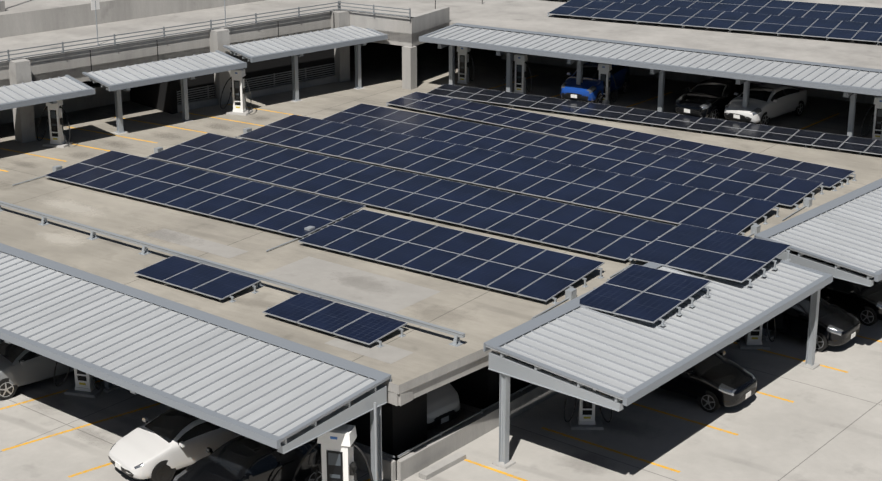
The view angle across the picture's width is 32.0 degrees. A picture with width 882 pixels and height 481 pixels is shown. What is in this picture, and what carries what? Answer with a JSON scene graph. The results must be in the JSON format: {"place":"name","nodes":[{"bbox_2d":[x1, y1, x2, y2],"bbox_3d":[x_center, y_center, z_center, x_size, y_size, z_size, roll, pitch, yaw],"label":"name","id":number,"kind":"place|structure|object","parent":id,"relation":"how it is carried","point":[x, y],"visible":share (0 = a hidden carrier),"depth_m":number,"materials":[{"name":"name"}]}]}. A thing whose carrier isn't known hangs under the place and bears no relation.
{"place":"outdoors","nodes":[
{"label":"outdoors","id":0,"kind":"place"},
{"bbox_2d":[0,42,881,405],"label":"roof deck","id":1,"kind":"structure","parent":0,"point":[478,316],"depth_m":54.91,"materials":[{"name":"concrete"}]},
{"bbox_2d":[0,75,94,110],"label":"carport canopy","id":2,"kind":"object","parent":1,"relation":"on","point":[49,90],"visible":1,"depth_m":61.95,"materials":[{"name":"grey metal"}]},
{"bbox_2d":[36,100,72,147],"bbox_3d":[-15.730,-4.878,62.931,1.553,1.995,0.794,5,19,15],"label":"ev charger","id":3,"kind":"object","parent":1,"relation":"on","point":[55,123],"visible":0.96,"depth_m":62.83,"materials":[{"name":"white metal"}]},
{"bbox_2d":[82,50,246,134],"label":"carport canopy","id":4,"kind":"object","parent":1,"relation":"on","point":[117,80],"visible":1,"depth_m":65.68,"materials":[{"name":"grey metal"}]},
{"bbox_2d":[134,255,260,302],"bbox_3d":[-7.539,1.187,47.513,4.150,0.274,1.699,14,23,35],"label":"solar panel","id":5,"kind":"object","parent":1,"relation":"on","point":[203,279],"visible":0.98,"depth_m":47.38,"materials":[{"name":"blue glass"}]},
{"bbox_2d":[44,151,365,237],"bbox_3d":[-8.847,-1.766,56.168,13.080,0.383,3.476,13,22,33],"label":"solar row","id":6,"kind":"object","parent":1,"relation":"on","point":[266,206],"visible":0.94,"depth_m":55.75,"materials":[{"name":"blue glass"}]},
{"bbox_2d":[83,49,334,103],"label":"wall","id":7,"kind":"structure","parent":1,"relation":"on","point":[282,64],"depth_m":71.80,"materials":[{"name":"black"}]},
{"bbox_2d":[0,201,464,346],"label":"pipe rail","id":8,"kind":"object","parent":1,"relation":"on","point":[456,342],"visible":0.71,"depth_m":47.58,"materials":[{"name":"silver metal"}]},
{"bbox_2d":[220,69,252,115],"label":"ev charger","id":9,"kind":"object","parent":1,"relation":"on","point":[237,88],"visible":0.96,"depth_m":68.01,"materials":[{"name":"white"}]},
{"bbox_2d":[0,0,482,142],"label":"parking garage","id":10,"kind":"structure","parent":1,"relation":"on","point":[161,96],"depth_m":69.42,"materials":[{"name":"concrete"}]},
{"bbox_2d":[0,1,410,103],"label":"railings","id":11,"kind":"object","parent":10,"relation":"on","point":[339,5],"visible":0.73,"depth_m":70.34,"materials":[{"name":"silver metal"}]},
{"bbox_2d":[146,228,440,363],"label":"deck repair patches","id":12,"kind":"object","parent":1,"relation":"on","point":[323,276],"visible":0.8,"depth_m":47.43,"materials":[{"name":"concrete"}]},
{"bbox_2d":[223,25,387,101],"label":"carport canopy","id":13,"kind":"object","parent":1,"relation":"on","point":[294,47],"visible":0.98,"depth_m":70.58,"materials":[{"name":"grey metal"}]},
{"bbox_2d":[262,292,407,347],"bbox_3d":[-3.072,2.282,44.241,4.370,0.274,1.699,14,23,35],"label":"solar panel","id":14,"kind":"object","parent":1,"relation":"on","point":[341,320],"visible":0.98,"depth_m":44.10,"materials":[{"name":"blue glass"}]},
{"bbox_2d":[147,133,675,262],"bbox_3d":[-1.859,-1.836,56.372,21.820,0.386,3.526,13,22,33],"label":"solar row","id":15,"kind":"object","parent":1,"relation":"on","point":[597,232],"visible":0.94,"depth_m":55.37,"materials":[{"name":"blue glass"}]},
{"bbox_2d":[0,75,839,171],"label":"stall deck lines","id":16,"kind":"structure","parent":1,"relation":"on","point":[283,113],"depth_m":66.29,"materials":[{"name":"yellow paint"}]},
{"bbox_2d":[298,209,604,303],"bbox_3d":[0.201,0.431,49.603,9.950,0.383,3.476,13,22,33],"label":"solar row","id":17,"kind":"object","parent":1,"relation":"on","point":[545,275],"visible":1,"depth_m":49.28,"materials":[{"name":"blue glass"}]},
{"bbox_2d":[455,46,473,83],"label":"ev charger","id":18,"kind":"object","parent":1,"relation":"on","point":[462,62],"visible":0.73,"depth_m":73.75,"materials":[{"name":"white"}]},
{"bbox_2d":[238,115,779,235],"bbox_3d":[1.756,-2.745,59.083,22.800,0.389,3.575,13,22,33],"label":"solar row","id":19,"kind":"object","parent":1,"relation":"on","point":[678,204],"visible":0.98,"depth_m":58.04,"materials":[{"name":"blue glass"}]},
{"bbox_2d":[503,53,531,93],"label":"ev charger","id":20,"kind":"object","parent":1,"relation":"on","point":[520,72],"visible":0.96,"depth_m":71.68,"materials":[{"name":"white"}]},
{"bbox_2d":[322,103,823,209],"bbox_3d":[4.447,-3.597,61.698,22.000,0.347,2.877,13,22,33],"label":"solar row","id":21,"kind":"object","parent":1,"relation":"on","point":[786,191],"visible":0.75,"depth_m":60.77,"materials":[{"name":"blue glass"}]},
{"bbox_2d":[561,62,629,103],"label":"blue car","id":22,"kind":"object","parent":1,"relation":"on","point":[590,88],"visible":0.71,"depth_m":69.92,"materials":[{"name":"blue paint"}]},
{"bbox_2d":[593,63,616,103],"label":"ev charger","id":23,"kind":"object","parent":1,"relation":"on","point":[604,69],"visible":0.67,"depth_m":69.70,"materials":[{"name":"white"}]},
{"bbox_2d":[385,92,856,190],"bbox_3d":[6.622,-4.346,64.003,21.850,0.304,2.178,14,23,36],"label":"solar row","id":24,"kind":"object","parent":1,"relation":"on","point":[828,176],"visible":0.92,"depth_m":63.29,"materials":[{"name":"blue glass"}]},
{"bbox_2d":[419,23,881,135],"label":"long carport","id":25,"kind":"object","parent":1,"relation":"on","point":[851,82],"visible":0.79,"depth_m":67.49,"materials":[{"name":"grey"}]},
{"bbox_2d":[427,84,881,154],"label":"solar row","id":26,"kind":"object","parent":1,"relation":"on","point":[803,137],"visible":0.98,"depth_m":66.40,"materials":[{"name":"blue glass"}]},
{"bbox_2d":[501,53,875,103],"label":"wall","id":27,"kind":"structure","parent":1,"relation":"on","point":[811,92],"depth_m":74.53,"materials":[{"name":"concrete"}]},
{"bbox_2d":[861,96,881,139],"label":"ev charger","id":28,"kind":"object","parent":1,"relation":"on","point":[877,125],"visible":1,"depth_m":63.55,"materials":[{"name":"white"}]},
{"bbox_2d":[0,277,881,480],"bbox_3d":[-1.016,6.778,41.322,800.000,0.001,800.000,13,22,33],"label":"parking lot pavement","id":29,"kind":"structure","parent":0,"point":[826,425],"depth_m":44.85,"materials":[{"name":"concrete"}]},
{"bbox_2d":[0,341,73,399],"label":"car","id":30,"kind":"object","parent":29,"relation":"on","point":[20,366],"visible":0.27,"depth_m":47.30,"materials":[{"name":"grey paint"}]},
{"bbox_2d":[54,361,104,397],"bbox_3d":[-11.081,3.633,47.342,1.549,2.145,0.857,5,19,15],"label":"charger","id":31,"kind":"object","parent":29,"relation":"on","point":[84,385],"visible":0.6,"depth_m":47.36,"materials":[{"name":"white"}]},
{"bbox_2d":[108,408,239,480],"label":"car","id":32,"kind":"object","parent":29,"relation":"on","point":[165,445],"visible":0.62,"depth_m":42.06,"materials":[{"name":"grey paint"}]},
{"bbox_2d":[0,243,390,480],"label":"carport","id":33,"kind":"object","parent":29,"relation":"on","point":[271,390],"visible":0.94,"depth_m":42.06,"materials":[{"name":"grey metal"}]},
{"bbox_2d":[173,427,321,480],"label":"black car","id":34,"kind":"object","parent":29,"relation":"on","point":[241,458],"visible":0.65,"depth_m":40.47,"materials":[{"name":"black paint"}]},
{"bbox_2d":[292,424,372,480],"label":"charger","id":35,"kind":"object","parent":29,"relation":"on","point":[336,462],"visible":0.96,"depth_m":39.84,"materials":[{"name":"painted steel"},{"name":"plastic"},{"name":"rubber"}]},
{"bbox_2d":[1,116,772,472],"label":"floor stains","id":36,"kind":"object","parent":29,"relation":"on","point":[67,206],"visible":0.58,"depth_m":51.87,"materials":[{"name":"grey concrete"}]},
{"bbox_2d":[12,128,812,480],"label":"small deck fittings","id":37,"kind":"object","parent":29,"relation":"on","point":[570,292],"visible":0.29,"depth_m":46.21,"materials":[{"name":"silver metal"}]},
{"bbox_2d":[0,335,881,480],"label":"stall lines","id":38,"kind":"object","parent":29,"relation":"on","point":[487,467],"visible":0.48,"depth_m":45.03,"materials":[{"name":"yellow paint"}]},
{"bbox_2d":[427,383,459,430],"bbox_3d":[-1.809,4.096,46.063,5.310,2.077,2.360,17,25,41],"label":"van","id":39,"kind":"object","parent":29,"relation":"on","point":[443,404],"visible":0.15,"depth_m":44.58,"materials":[{"name":"grey paint"}]},
{"bbox_2d":[318,249,824,455],"bbox_3d":[-7.576,-9.594,86.172,72.000,2.530,67.800,13,22,33],"label":"deck interior","id":40,"kind":"object","parent":29,"relation":"on","point":[404,427],"visible":0.02,"depth_m":43.51,"materials":[{"name":"black concrete"}]},
{"bbox_2d":[564,381,611,429],"bbox_3d":[4.294,4.483,45.072,1.423,1.973,0.781,0,19,0],"label":"charger","id":41,"kind":"object","parent":29,"relation":"on","point":[585,419],"visible":0.48,"depth_m":45.06,"materials":[{"name":"painted steel"},{"name":"plastic"},{"name":"rubber"}]},
{"bbox_2d":[353,261,829,480],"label":"under deck kerb and railing","id":42,"kind":"object","parent":29,"relation":"on","point":[427,452],"visible":0.21,"depth_m":43.20,"materials":[{"name":"beige concrete"}]},
{"bbox_2d":[483,258,832,469],"bbox_3d":[6.739,3.469,45.723,4.645,3.568,12.260,14,23,37],"label":"carport","id":43,"kind":"object","parent":29,"relation":"on","point":[619,358],"visible":0.79,"depth_m":43.03,"materials":[{"name":"grey metal"}]},
{"bbox_2d":[580,264,710,326],"bbox_3d":[6.014,1.618,45.774,2.970,0.362,3.678,13,22,33],"label":"solar panel","id":44,"kind":"object","parent":43,"relation":"on","point":[643,293],"visible":0.94,"depth_m":45.62,"materials":[{"name":"blue glass"}]},
{"bbox_2d":[628,224,790,286],"bbox_3d":[8.617,0.444,49.252,4.240,0.382,3.678,13,22,33],"label":"solar panel","id":45,"kind":"object","parent":43,"relation":"on","point":[719,254],"visible":1,"depth_m":49.09,"materials":[{"name":"blue glass"}]},
{"bbox_2d":[658,351,756,412],"bbox_3d":[7.471,3.920,47.394,4.490,1.567,2.150,14,23,36],"label":"black car","id":46,"kind":"object","parent":29,"relation":"on","point":[713,382],"visible":0.5,"depth_m":46.22,"materials":[{"name":"black paint"}]},
{"bbox_2d":[736,317,775,348],"bbox_3d":[10.397,2.500,50.896,1.340,2.038,0.807,0,19,0],"label":"charger","id":47,"kind":"object","parent":29,"relation":"on","point":[753,339],"visible":0.35,"depth_m":50.92,"materials":[{"name":"white plastic"}]},
{"bbox_2d":[763,295,859,350],"bbox_3d":[11.831,2.412,51.901,4.490,1.567,2.150,14,23,36],"label":"black car","id":48,"kind":"object","parent":29,"relation":"on","point":[837,326],"visible":0.4,"depth_m":50.84,"materials":[{"name":"black paint"}]},
{"bbox_2d":[754,178,881,340],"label":"carport","id":49,"kind":"object","parent":29,"relation":"on","point":[845,230],"visible":0.85,"depth_m":51.45,"materials":[{"name":"grey metal"}]},
{"bbox_2d":[820,263,881,325],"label":"dark car","id":50,"kind":"object","parent":29,"relation":"on","point":[863,303],"visible":0.4,"depth_m":52.99,"materials":[{"name":"black paint"}]},
{"bbox_2d":[0,0,881,86],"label":"deck","id":51,"kind":"structure","parent":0,"point":[528,15],"depth_m":73.03,"materials":[{"name":"concrete"}]},
{"bbox_2d":[0,0,225,44],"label":"level poles and signs","id":52,"kind":"object","parent":51,"relation":"on","point":[95,5],"visible":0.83,"depth_m":69.48,"materials":[{"name":"silver metal"}]},
{"bbox_2d":[0,0,264,37],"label":"terrace","id":53,"kind":"structure","parent":51,"relation":"on","point":[20,17],"depth_m":74.06,"materials":[{"name":"concrete"}]},
{"bbox_2d":[547,0,881,44],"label":"solar panels","id":54,"kind":"object","parent":51,"relation":"on","point":[810,27],"visible":1,"depth_m":73.97,"materials":[{"name":"blue glass"}]},
{"bbox_2d":[592,0,881,23],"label":"solar panels","id":55,"kind":"object","parent":51,"relation":"on","point":[824,11],"visible":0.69,"depth_m":77.08,"materials":[{"name":"blue glass"}]}
]}

